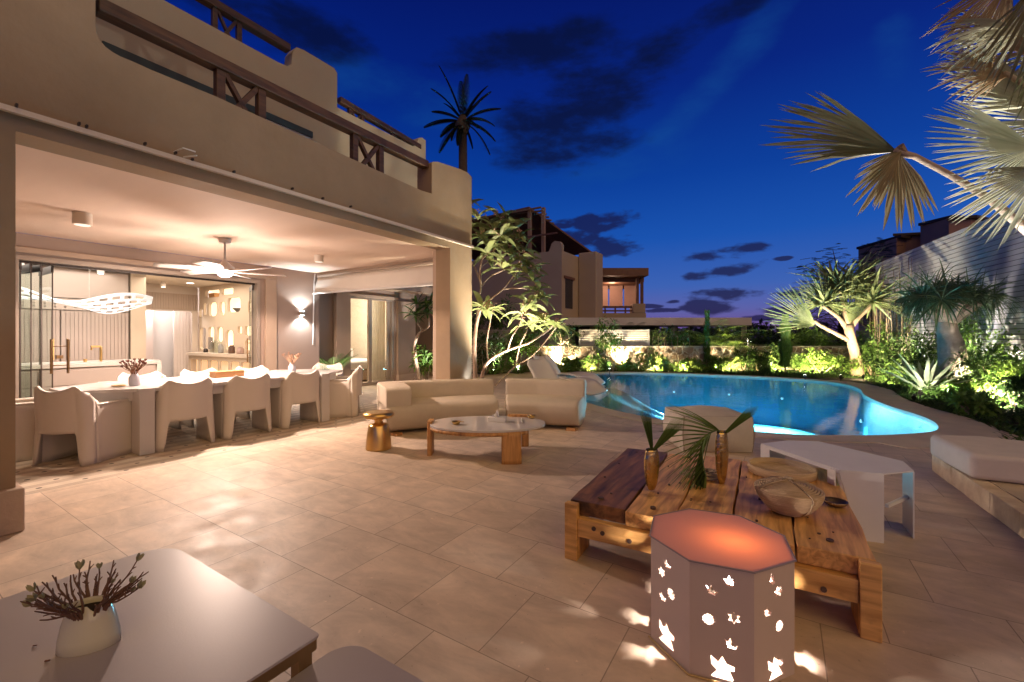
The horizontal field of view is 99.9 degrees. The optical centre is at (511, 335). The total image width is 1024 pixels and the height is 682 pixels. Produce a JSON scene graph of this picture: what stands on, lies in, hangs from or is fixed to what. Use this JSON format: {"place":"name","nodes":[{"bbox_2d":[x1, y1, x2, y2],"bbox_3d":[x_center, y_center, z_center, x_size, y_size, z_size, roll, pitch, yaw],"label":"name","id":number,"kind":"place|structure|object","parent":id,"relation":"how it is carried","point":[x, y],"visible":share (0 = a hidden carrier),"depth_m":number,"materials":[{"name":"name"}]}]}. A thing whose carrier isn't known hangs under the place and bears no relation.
{"place":"outdoors","nodes":[
{"label":"outdoors","id":0,"kind":"place"},
{"bbox_2d":[287,646,423,681],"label":"chair","id":1,"kind":"object","parent":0,"point":[353,664],"visible":1,"depth_m":1.20,"materials":[{"name":"grey laminate"}]},
{"bbox_2d":[0,372,1023,681],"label":"pool deck","id":2,"kind":"structure","parent":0,"point":[448,560],"depth_m":2.69,"materials":[{"name":"tile"}]},
{"bbox_2d":[16,397,34,462],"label":"dining chair","id":3,"kind":"object","parent":2,"relation":"on","point":[25,421],"visible":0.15,"depth_m":4.64,"materials":[{"name":"plastic"}]},
{"bbox_2d":[32,386,130,465],"bbox_3d":[-4.707,0.935,4.692,0.631,0.831,0.612,0,0,1],"label":"dining chair","id":4,"kind":"object","parent":2,"relation":"on","point":[88,428],"visible":1,"depth_m":4.52,"materials":[{"name":"plastic"}]},
{"bbox_2d":[21,264,145,362],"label":"kitchen cupboards","id":5,"kind":"object","parent":2,"relation":"on","point":[118,336],"visible":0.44,"depth_m":8.38,"materials":[{"name":"paint"}]},
{"bbox_2d":[21,359,160,397],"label":"kitchen island","id":6,"kind":"structure","parent":2,"relation":"on","point":[88,372],"depth_m":7.00,"materials":[{"name":"paint"}]},
{"bbox_2d":[117,371,180,429],"bbox_3d":[-5.196,0.935,6.121,0.612,0.831,0.631,0,0,32],"label":"dining chair","id":7,"kind":"object","parent":2,"relation":"on","point":[155,374],"visible":0.08,"depth_m":6.29,"materials":[{"name":"plastic"}]},
{"bbox_2d":[0,548,318,681],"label":"table","id":8,"kind":"object","parent":2,"relation":"on","point":[184,616],"visible":0.94,"depth_m":1.23,"materials":[{"name":"grey laminate"}]},
{"bbox_2d":[20,552,148,657],"bbox_3d":[-1.161,0.728,1.173,0.259,0.245,0.203,0,0,-37],"label":"cream vase","id":9,"kind":"object","parent":8,"relation":"on","point":[90,624],"visible":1,"depth_m":1.16,"materials":[{"name":"beige ceramic"}]},
{"bbox_2d":[155,378,214,451],"bbox_3d":[-4.120,0.935,5.350,0.612,0.831,0.631,0,0,33],"label":"dining chair","id":10,"kind":"object","parent":2,"relation":"on","point":[176,401],"visible":0.81,"depth_m":5.14,"materials":[{"name":"plastic"}]},
{"bbox_2d":[49,369,341,455],"bbox_3d":[-4.152,0.974,6.269,1.460,0.752,3.500,0,0,32],"label":"dining table","id":11,"kind":"object","parent":2,"relation":"on","point":[141,397],"visible":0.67,"depth_m":4.97,"materials":[{"name":"white paint"}]},
{"bbox_2d":[119,358,146,385],"bbox_3d":[-4.535,0.432,5.146,0.296,0.332,0.260,0,0,32],"label":"flower vase","id":12,"kind":"object","parent":11,"relation":"on","point":[134,378],"visible":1,"depth_m":5.13,"materials":[{"name":"grey"}]},
{"bbox_2d":[209,370,243,377],"bbox_3d":[-4.194,0.555,6.331,0.200,0.085,0.380,0,0,32],"label":"wooden box","id":13,"kind":"object","parent":11,"relation":"on","point":[224,373],"visible":1,"depth_m":6.23,"materials":[{"name":"orange wood"}]},
{"bbox_2d":[180,368,235,427],"bbox_3d":[-4.802,0.935,6.748,0.612,0.831,0.631,0,0,32],"label":"dining chair","id":14,"kind":"object","parent":2,"relation":"on","point":[185,372],"visible":0.14,"depth_m":6.74,"materials":[{"name":"plastic"}]},
{"bbox_2d":[186,283,250,371],"bbox_3d":[-6.681,0.022,10.496,4.200,2.655,0.570,0,0,32],"label":"niche shelf","id":15,"kind":"object","parent":2,"relation":"on","point":[228,327],"visible":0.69,"depth_m":10.91,"materials":[{"name":"beige paint"}]},
{"bbox_2d":[0,0,473,536],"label":"villa","id":16,"kind":"object","parent":2,"relation":"on","point":[164,130],"visible":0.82,"depth_m":5.54,"materials":[{"name":"paint"}]},
{"bbox_2d":[19,262,21,397],"bbox_3d":[-7.150,0.160,6.136,0.708,2.360,0.028,0,0,26],"label":"glass door","id":17,"kind":"structure","parent":16,"relation":"attached to","point":[20,266],"depth_m":5.98,"materials":[{"name":"grey metal"}]},
{"bbox_2d":[21,264,31,396],"bbox_3d":[-7.091,0.160,6.232,0.708,2.360,0.029,0,0,28],"label":"glass door","id":18,"kind":"structure","parent":16,"relation":"attached to","point":[26,267],"depth_m":6.07,"materials":[{"name":"grey metal"}]},
{"bbox_2d":[21,265,42,387],"bbox_3d":[-7.048,0.160,6.294,0.708,2.360,0.028,0,0,24],"label":"glass door","id":19,"kind":"structure","parent":16,"relation":"attached to","point":[37,268],"depth_m":6.15,"materials":[{"name":"grey metal"}]},
{"bbox_2d":[38,266,69,387],"bbox_3d":[-6.899,0.160,6.471,0.780,2.360,0.192,0,0,32],"label":"glass door","id":20,"kind":"structure","parent":16,"relation":"attached to","point":[48,270],"depth_m":6.30,"materials":[{"name":"grey metal"}]},
{"bbox_2d":[72,211,92,226],"bbox_3d":[-4.966,-1.349,4.973,0.170,0.142,0.170,0,0,32],"label":"ceiling light","id":21,"kind":"object","parent":16,"relation":"attached to","point":[83,219],"visible":1,"depth_m":4.92,"materials":[{"name":"beige"}]},
{"bbox_2d":[21,287,152,313],"bbox_3d":[-7.275,-0.840,7.256,0.635,0.919,2.150,0,0,32],"label":"ribbon chandelier","id":22,"kind":"object","parent":16,"relation":"hanging from","point":[146,298],"visible":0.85,"depth_m":7.64,"materials":[{"name":"white"}]},
{"bbox_2d":[173,311,203,376],"bbox_3d":[-9.272,0.310,12.348,0.062,2.020,0.750,0,0,32],"label":"hall ribbed door","id":23,"kind":"structure","parent":16,"relation":"in","point":[181,320],"depth_m":12.17,"materials":[{"name":"beige"}]},
{"bbox_2d":[153,237,285,278],"bbox_3d":[-4.179,-1.139,6.262,1.584,0.565,1.583,0,0,32],"label":"ceiling fan","id":24,"kind":"object","parent":16,"relation":"hanging from","point":[224,268],"visible":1,"depth_m":6.17,"materials":[{"name":"white"}]},
{"bbox_2d":[247,285,253,368],"bbox_3d":[-5.368,0.160,8.858,0.128,2.360,0.628,0,0,-36],"label":"glass door","id":25,"kind":"structure","parent":16,"relation":"attached to","point":[251,287],"depth_m":9.00,"materials":[{"name":"grey metal"}]},
{"bbox_2d":[312,260,432,344],"bbox_3d":[-2.752,-0.595,8.574,3.922,1.592,0.176,0,0,32],"label":"roller blind","id":26,"kind":"object","parent":16,"relation":"attached to","point":[392,277],"visible":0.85,"depth_m":8.52,"materials":[{"name":"fabric"}]},
{"bbox_2d":[351,296,393,385],"bbox_3d":[-3.901,0.131,11.838,0.160,2.438,1.576,0,0,32],"label":"sliding door","id":27,"kind":"structure","parent":16,"relation":"in","point":[389,303],"depth_m":12.36,"materials":[{"name":"beige metal"}]},
{"bbox_2d":[213,373,271,439],"bbox_3d":[-3.737,0.935,5.960,0.612,0.831,0.631,0,0,32],"label":"dining chair","id":28,"kind":"object","parent":2,"relation":"on","point":[240,394],"visible":0.92,"depth_m":5.74,"materials":[{"name":"plastic"}]},
{"bbox_2d":[235,365,268,418],"bbox_3d":[-4.382,0.935,7.417,0.612,0.831,0.631,0,0,32],"label":"dining chair","id":29,"kind":"object","parent":2,"relation":"on","point":[247,413],"visible":0.1,"depth_m":7.43,"materials":[{"name":"plastic"}]},
{"bbox_2d":[270,370,320,428],"bbox_3d":[-3.332,0.935,6.605,0.612,0.831,0.631,0,0,30],"label":"dining chair","id":30,"kind":"object","parent":2,"relation":"on","point":[302,390],"visible":0.94,"depth_m":6.38,"materials":[{"name":"plastic"}]},
{"bbox_2d":[330,365,362,417],"bbox_3d":[-2.892,0.935,7.422,0.612,0.831,0.631,0,0,-17],"label":"dining chair","id":31,"kind":"object","parent":2,"relation":"on","point":[345,392],"visible":0.91,"depth_m":7.16,"materials":[{"name":"plastic"}]},
{"bbox_2d":[351,348,385,379],"bbox_3d":[-5.143,0.850,13.386,2.050,0.900,1.760,0,0,32],"label":"bed","id":32,"kind":"object","parent":2,"relation":"on","point":[357,362],"visible":0.07,"depth_m":12.74,"materials":[{"name":"fabric"}]},
{"bbox_2d":[363,410,393,451],"bbox_3d":[-1.600,1.129,5.162,0.364,0.442,0.364,0,0,32],"label":"side table","id":33,"kind":"object","parent":2,"relation":"on","point":[378,438],"visible":1,"depth_m":5.05,"materials":[{"name":"gold metal"}]},
{"bbox_2d":[400,292,432,379],"bbox_3d":[-2.360,0.066,11.445,1.250,2.584,1.113,0,0,32],"label":"plumeria tree","id":34,"kind":"object","parent":2,"relation":"on","point":[426,304],"visible":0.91,"depth_m":11.39,"materials":[{"name":"green plant"}]},
{"bbox_2d":[409,344,432,379],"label":"shrub","id":35,"kind":"object","parent":2,"relation":"on","point":[428,366],"visible":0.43,"depth_m":11.93,"materials":[{"name":"green plant"}]},
{"bbox_2d":[377,378,498,436],"bbox_3d":[-1.051,1.020,6.436,1.816,0.660,0.984,0,0,-20],"label":"sofa section","id":36,"kind":"object","parent":2,"relation":"on","point":[413,404],"visible":0.81,"depth_m":6.15,"materials":[{"name":"beige fabric"}]},
{"bbox_2d":[427,414,544,464],"bbox_3d":[-0.291,1.157,4.907,1.346,0.385,0.851,0,0,0],"label":"coffee table","id":37,"kind":"object","parent":2,"relation":"on","point":[512,431],"visible":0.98,"depth_m":4.65,"materials":[{"name":"white stone"}]},
{"bbox_2d":[472,331,506,374],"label":"shrub","id":38,"kind":"object","parent":2,"relation":"on","point":[483,351],"visible":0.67,"depth_m":14.88,"materials":[{"name":"green plant"}]},
{"bbox_2d":[488,340,516,373],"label":"shrub","id":39,"kind":"object","parent":2,"relation":"on","point":[508,355],"visible":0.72,"depth_m":15.38,"materials":[{"name":"green plant"}]},
{"bbox_2d":[499,315,547,366],"bbox_3d":[0.410,0.221,15.986,1.776,2.271,1.958,0,0,32],"label":"tree","id":40,"kind":"object","parent":2,"relation":"on","point":[527,338],"visible":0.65,"depth_m":15.77,"materials":[{"name":"green plant"}]},
{"bbox_2d":[505,378,585,430],"bbox_3d":[0.467,1.020,6.598,1.317,0.660,0.973,0,0,10],"label":"sofa section","id":41,"kind":"object","parent":2,"relation":"on","point":[548,401],"visible":0.91,"depth_m":6.40,"materials":[{"name":"beige fabric"}]},
{"bbox_2d":[527,357,606,401],"bbox_3d":[1.096,0.921,9.250,0.688,0.860,1.942,0,0,-34],"label":"sun lounger","id":42,"kind":"object","parent":2,"relation":"on","point":[543,367],"visible":0.49,"depth_m":9.65,"materials":[{"name":"fabric"}]},
{"bbox_2d":[533,354,604,386],"bbox_3d":[1.339,0.921,10.669,0.688,0.860,1.942,0,0,-38],"label":"sun lounger","id":43,"kind":"object","parent":2,"relation":"on","point":[577,374],"visible":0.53,"depth_m":10.42,"materials":[{"name":"white fabric"}]},
{"bbox_2d":[594,315,624,371],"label":"tree","id":44,"kind":"object","parent":2,"relation":"on","point":[613,341],"visible":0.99,"depth_m":16.07,"materials":[{"name":"green plant"}]},
{"bbox_2d":[663,405,755,451],"bbox_3d":[2.408,1.111,5.337,1.000,0.481,0.900,0,0,2],"label":"pouf","id":45,"kind":"object","parent":2,"relation":"on","point":[741,437],"visible":0.67,"depth_m":4.97,"materials":[{"name":"beige fabric"}]},
{"bbox_2d":[649,508,796,681],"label":"lantern stool","id":46,"kind":"object","parent":2,"relation":"on","point":[737,562],"visible":1,"depth_m":1.71,"materials":[{"name":"white"}]},
{"bbox_2d":[565,448,881,642],"bbox_3d":[1.366,1.175,2.943,1.564,0.350,1.676,0,0,32],"label":"timber table","id":47,"kind":"object","parent":2,"relation":"on","point":[831,549],"visible":0.74,"depth_m":2.50,"materials":[{"name":"brown wood"}]},
{"bbox_2d":[644,448,658,489],"bbox_3d":[0.915,0.873,2.818,0.115,0.270,0.060,0,0,-20],"label":"vase","id":48,"kind":"object","parent":47,"relation":"on","point":[651,465],"visible":0.98,"depth_m":2.79,"materials":[{"name":"gold"}]},
{"bbox_2d":[640,400,685,449],"bbox_3d":[0.980,0.640,2.807,0.307,0.475,0.021,0,0,8],"label":"palm cutting","id":49,"kind":"object","parent":48,"relation":"in","point":[669,433],"visible":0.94,"depth_m":2.81,"materials":[{"name":"green plant"}]},
{"bbox_2d":[715,430,728,483],"bbox_3d":[1.431,0.828,2.934,0.105,0.360,0.055,0,0,-17],"label":"vase","id":50,"kind":"object","parent":47,"relation":"on","point":[721,451],"visible":1,"depth_m":2.91,"materials":[{"name":"gold"}]},
{"bbox_2d":[656,401,756,492],"bbox_3d":[1.314,0.822,2.880,0.751,0.751,0.173,0,0,-1],"label":"palm frond","id":51,"kind":"object","parent":50,"relation":"in","point":[700,479],"visible":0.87,"depth_m":2.90,"materials":[{"name":"green plant"}]},
{"bbox_2d":[747,457,817,481],"bbox_3d":[1.977,0.978,3.159,0.436,0.058,0.436,0,0,32],"label":"rattan tray","id":52,"kind":"object","parent":47,"relation":"on","point":[766,467],"visible":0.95,"depth_m":3.18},
{"bbox_2d":[754,476,824,516],"bbox_3d":[1.592,0.908,2.479,0.345,0.196,0.345,0,0,32],"label":"rattan basket","id":53,"kind":"object","parent":47,"relation":"on","point":[788,496],"visible":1,"depth_m":2.38,"materials":[{"name":"brown"}]},
{"bbox_2d":[561,371,1004,448],"bbox_3d":[4.291,1.369,11.009,9.734,0.062,10.096,0,0,32],"label":"pool coping","id":54,"kind":"object","parent":2,"relation":"on","point":[945,423],"visible":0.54,"depth_m":6.81,"materials":[{"name":"stone"}]},
{"bbox_2d":[760,440,914,542],"bbox_3d":[2.418,1.124,3.253,0.661,0.452,0.891,0,0,-16],"label":"bench","id":55,"kind":"object","parent":2,"relation":"on","point":[862,474],"visible":0.76,"depth_m":2.92,"materials":[{"name":"white paint"}]},
{"bbox_2d":[762,0,1023,247],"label":"silver fan palm","id":56,"kind":"object","parent":2,"relation":"on","point":[893,172],"visible":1,"depth_m":3.16,"materials":[{"name":"green plant"}]},
{"bbox_2d":[876,205,1023,384],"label":"slatted fence","id":57,"kind":"object","parent":2,"relation":"on","point":[969,250],"visible":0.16,"depth_m":11.48,"materials":[{"name":"grey"}]},
{"bbox_2d":[932,455,1023,538],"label":"stone bench","id":58,"kind":"object","parent":2,"relation":"on","point":[1003,502],"visible":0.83,"depth_m":3.33,"materials":[{"name":"stone"}]},
{"bbox_2d":[931,435,1023,483],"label":"bench cushion","id":59,"kind":"object","parent":58,"relation":"on","point":[988,458],"visible":1,"depth_m":3.62,"materials":[{"name":"fabric"}]},
{"bbox_2d":[17,0,1023,336],"label":"sky","id":60,"kind":"structure","parent":0,"point":[636,126],"materials":[{"name":"blue"}]},
{"bbox_2d":[586,389,827,434],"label":"pool floor","id":61,"kind":"structure","parent":0,"point":[625,402],"depth_m":12.29,"materials":[{"name":"tile"}]},
{"bbox_2d":[566,374,901,412],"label":"pool water","id":62,"kind":"structure","parent":0,"point":[761,387],"depth_m":11.55,"materials":[{"name":"liquid"}]},
{"bbox_2d":[472,337,1023,433],"bbox_3d":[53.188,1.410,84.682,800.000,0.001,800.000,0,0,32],"label":"ground","id":63,"kind":"structure","parent":0,"point":[857,380],"depth_m":13.92,"materials":[{"name":"soil"}]},
{"bbox_2d":[424,66,500,171],"bbox_3d":[-2.737,-6.660,22.945,4.398,16.026,2.683,0,0,-2],"label":"date palm","id":64,"kind":"object","parent":63,"relation":"on","point":[462,122],"visible":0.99,"depth_m":22.90,"materials":[{"name":"green plant"}]},
{"bbox_2d":[472,293,517,345],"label":"tree","id":65,"kind":"object","parent":63,"relation":"on","point":[496,323],"visible":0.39,"depth_m":17.43,"materials":[{"name":"green plant"}]},
{"bbox_2d":[472,199,574,385],"bbox_3d":[-0.053,-0.759,7.926,2.665,4.327,1.411,0,0,-4],"label":"plumeria tree","id":66,"kind":"object","parent":63,"relation":"on","point":[505,234],"visible":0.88,"depth_m":7.87,"materials":[{"name":"green plant"}]},
{"bbox_2d":[472,206,648,345],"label":"neighbour house","id":67,"kind":"structure","parent":63,"relation":"on","point":[582,283],"depth_m":26.96,"materials":[{"name":"paint"}]},
{"bbox_2d":[565,278,572,308],"bbox_3d":[3.422,-2.522,25.816,0.027,1.741,1.000,0,0,32],"label":"window","id":68,"kind":"structure","parent":67,"relation":"in","point":[568,283],"depth_m":25.72,"materials":[{"name":"grey"}]},
{"bbox_2d":[633,352,659,371],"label":"shrub","id":69,"kind":"object","parent":63,"relation":"on","point":[649,359],"visible":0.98,"depth_m":16.09,"materials":[{"name":"green plant"}]},
{"bbox_2d":[561,318,751,345],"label":"pavilion","id":70,"kind":"structure","parent":63,"relation":"on","point":[651,324],"depth_m":23.00,"materials":[{"name":"grey"}]},
{"bbox_2d":[472,346,868,371],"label":"stone wall","id":71,"kind":"structure","parent":63,"relation":"on","point":[625,353],"depth_m":17.00,"materials":[{"name":"stone"}]},
{"bbox_2d":[579,329,649,344],"bbox_3d":[4.080,0.055,17.147,2.830,0.650,0.093,0,0,0],"label":"slat fence","id":72,"kind":"object","parent":71,"relation":"on","point":[623,332],"visible":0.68,"depth_m":17.10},
{"bbox_2d":[702,310,711,366],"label":"column shrub","id":73,"kind":"object","parent":63,"relation":"on","point":[706,343],"visible":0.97,"depth_m":16.84,"materials":[{"name":"green plant"}]},
{"bbox_2d":[666,319,766,349],"bbox_3d":[8.312,0.361,17.576,3.730,1.977,3.587,0,0,32],"label":"areca palm","id":74,"kind":"object","parent":63,"relation":"on","point":[701,337],"visible":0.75,"depth_m":17.29,"materials":[{"name":"green plant"}]},
{"bbox_2d":[692,335,774,359],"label":"areca palm","id":75,"kind":"object","parent":63,"relation":"on","point":[740,336],"visible":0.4,"depth_m":17.02,"materials":[{"name":"green plant"}]},
{"bbox_2d":[658,318,837,343],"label":"distant trees","id":76,"kind":"object","parent":63,"relation":"on","point":[761,327],"visible":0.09,"depth_m":79.41,"materials":[{"name":"green plant"}]},
{"bbox_2d":[744,325,791,345],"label":"shrub","id":77,"kind":"object","parent":63,"relation":"on","point":[770,340],"visible":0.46,"depth_m":18.26,"materials":[{"name":"green plant"}]},
{"bbox_2d":[777,313,792,372],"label":"column shrub","id":78,"kind":"object","parent":63,"relation":"on","point":[785,346],"visible":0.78,"depth_m":15.59,"materials":[{"name":"green plant"}]},
{"bbox_2d":[565,368,1023,440],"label":"ground cover","id":79,"kind":"object","parent":63,"relation":"on","point":[992,421],"visible":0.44,"depth_m":9.42,"materials":[{"name":"green plant"}]},
{"bbox_2d":[544,322,584,364],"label":"tree","id":80,"kind":"object","parent":79,"relation":"on","point":[562,340],"visible":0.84,"depth_m":16.61,"materials":[{"name":"green plant"}]},
{"bbox_2d":[731,345,762,370],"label":"shrub","id":81,"kind":"object","parent":79,"relation":"on","point":[748,362],"visible":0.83,"depth_m":16.49,"materials":[{"name":"green plant"}]},
{"bbox_2d":[801,347,844,372],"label":"shrub","id":82,"kind":"object","parent":79,"relation":"on","point":[823,361],"visible":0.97,"depth_m":15.65,"materials":[{"name":"green plant"}]},
{"bbox_2d":[839,355,874,374],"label":"shrub","id":83,"kind":"object","parent":79,"relation":"on","point":[854,367],"visible":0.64,"depth_m":14.52,"materials":[{"name":"green plant"}]},
{"bbox_2d":[860,258,911,354],"bbox_3d":[13.797,-0.694,15.990,1.237,4.092,3.682,0,0,32],"label":"bamboo clump","id":84,"kind":"object","parent":79,"relation":"on","point":[881,316],"visible":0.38,"depth_m":15.03,"materials":[{"name":"green plant"}]},
{"bbox_2d":[859,318,923,359],"bbox_3d":[13.576,0.323,15.402,2.504,2.141,2.748,0,0,0],"label":"shrub","id":85,"kind":"object","parent":79,"relation":"on","point":[883,332],"visible":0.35,"depth_m":15.12,"materials":[{"name":"green plant"}]},
{"bbox_2d":[888,327,937,365],"bbox_3d":[12.933,0.449,13.750,1.345,1.498,1.480,0,0,14],"label":"shrub","id":86,"kind":"object","parent":79,"relation":"on","point":[921,337],"visible":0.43,"depth_m":13.74,"materials":[{"name":"green plant"}]},
{"bbox_2d":[879,353,986,394],"bbox_3d":[9.173,0.834,9.500,1.337,0.931,1.822,0,0,-40],"label":"agave","id":87,"kind":"object","parent":79,"relation":"on","point":[921,376],"visible":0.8,"depth_m":9.41,"materials":[{"name":"green plant"}]},
{"bbox_2d":[928,315,990,360],"bbox_3d":[12.711,0.305,11.782,1.891,2.142,1.992,0,0,-41],"label":"shrub","id":88,"kind":"object","parent":79,"relation":"on","point":[965,326],"visible":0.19,"depth_m":11.62,"materials":[{"name":"green plant"}]},
{"bbox_2d":[937,368,1000,394],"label":"shrub","id":89,"kind":"object","parent":79,"relation":"on","point":[982,383],"visible":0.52,"depth_m":9.22,"materials":[{"name":"green plant"}]},
{"bbox_2d":[942,387,1000,404],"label":"shrub","id":90,"kind":"object","parent":79,"relation":"on","point":[989,396],"visible":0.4,"depth_m":8.24,"materials":[{"name":"green plant"}]},
{"bbox_2d":[974,355,1023,393],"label":"shrub","id":91,"kind":"object","parent":79,"relation":"on","point":[1000,362],"visible":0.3,"depth_m":9.19,"materials":[{"name":"green plant"}]},
{"bbox_2d":[977,345,1023,389],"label":"shrub","id":92,"kind":"object","parent":79,"relation":"on","point":[1013,370],"visible":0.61,"depth_m":8.93,"materials":[{"name":"green plant"}]},
{"bbox_2d":[758,287,842,341],"bbox_3d":[16.838,-0.686,24.989,3.779,4.095,4.907,0,0,13],"label":"feathery tree","id":93,"kind":"object","parent":63,"relation":"on","point":[821,321],"visible":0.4,"depth_m":24.35,"materials":[{"name":"green plant"}]},
{"bbox_2d":[793,323,832,346],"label":"shrub","id":94,"kind":"object","parent":63,"relation":"on","point":[802,335],"visible":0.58,"depth_m":17.61,"materials":[{"name":"green plant"}]},
{"bbox_2d":[762,249,919,376],"bbox_3d":[11.004,-0.839,14.973,5.153,4.577,3.673,0,0,15],"label":"pandanus tree","id":95,"kind":"object","parent":63,"relation":"on","point":[849,282],"visible":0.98,"depth_m":14.34,"materials":[{"name":"green plant"}]},
{"bbox_2d":[784,237,902,344],"bbox_3d":[18.351,-1.815,23.968,5.023,6.345,5.915,0,0,-38],"label":"feathery tree","id":96,"kind":"object","parent":63,"relation":"on","point":[882,243],"visible":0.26,"depth_m":23.56,"materials":[{"name":"green plant"}]},
{"bbox_2d":[862,337,904,360],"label":"shrub","id":97,"kind":"object","parent":63,"relation":"on","point":[876,348],"visible":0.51,"depth_m":14.10,"materials":[{"name":"green plant"}]},
{"bbox_2d":[863,348,926,380],"bbox_3d":[11.197,0.900,12.402,1.656,1.111,1.302,0,0,32],"label":"shrub","id":98,"kind":"object","parent":63,"relation":"on","point":[896,357],"visible":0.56,"depth_m":12.28,"materials":[{"name":"green plant"}]},
{"bbox_2d":[869,342,930,370],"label":"shrub","id":99,"kind":"object","parent":63,"relation":"on","point":[896,346],"visible":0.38,"depth_m":13.34,"materials":[{"name":"green plant"}]},
{"bbox_2d":[901,334,936,369],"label":"shrub","id":100,"kind":"object","parent":63,"relation":"on","point":[926,349],"visible":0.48,"depth_m":12.73,"materials":[{"name":"green plant"}]},
{"bbox_2d":[856,214,988,343],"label":"brown building","id":101,"kind":"structure","parent":63,"relation":"on","point":[934,229],"depth_m":30.00,"materials":[{"name":"grey"}]},
{"bbox_2d":[900,375,977,398],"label":"shrub","id":102,"kind":"object","parent":63,"relation":"on","point":[946,388],"visible":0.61,"depth_m":9.21,"materials":[{"name":"green plant"}]},
{"bbox_2d":[883,259,1023,383],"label":"dragon tree","id":103,"kind":"object","parent":63,"relation":"on","point":[945,306],"visible":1,"depth_m":10.35,"materials":[{"name":"green plant"}]},
{"bbox_2d":[943,390,1003,419],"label":"shrub","id":104,"kind":"object","parent":63,"relation":"on","point":[962,403],"visible":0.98,"depth_m":7.24,"materials":[{"name":"green plant"}]},
{"bbox_2d":[948,338,1023,395],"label":"shrub","id":105,"kind":"object","parent":63,"relation":"on","point":[969,361],"visible":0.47,"depth_m":9.74,"materials":[{"name":"green plant"}]},
{"bbox_2d":[974,321,1019,369],"bbox_3d":[12.237,0.475,10.499,1.845,1.639,1.068,0,0,-31],"label":"shrub","id":106,"kind":"object","parent":63,"relation":"on","point":[1000,335],"visible":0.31,"depth_m":10.46,"materials":[{"name":"green plant"}]},
{"bbox_2d":[990,373,1023,405],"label":"shrub","id":107,"kind":"object","parent":63,"relation":"on","point":[1013,385],"visible":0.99,"depth_m":8.16,"materials":[{"name":"green plant"}]},
{"bbox_2d":[618,388,936,434],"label":"pool wall","id":108,"kind":"structure","parent":0,"point":[826,419],"depth_m":13.06,"materials":[{"name":"tile"}]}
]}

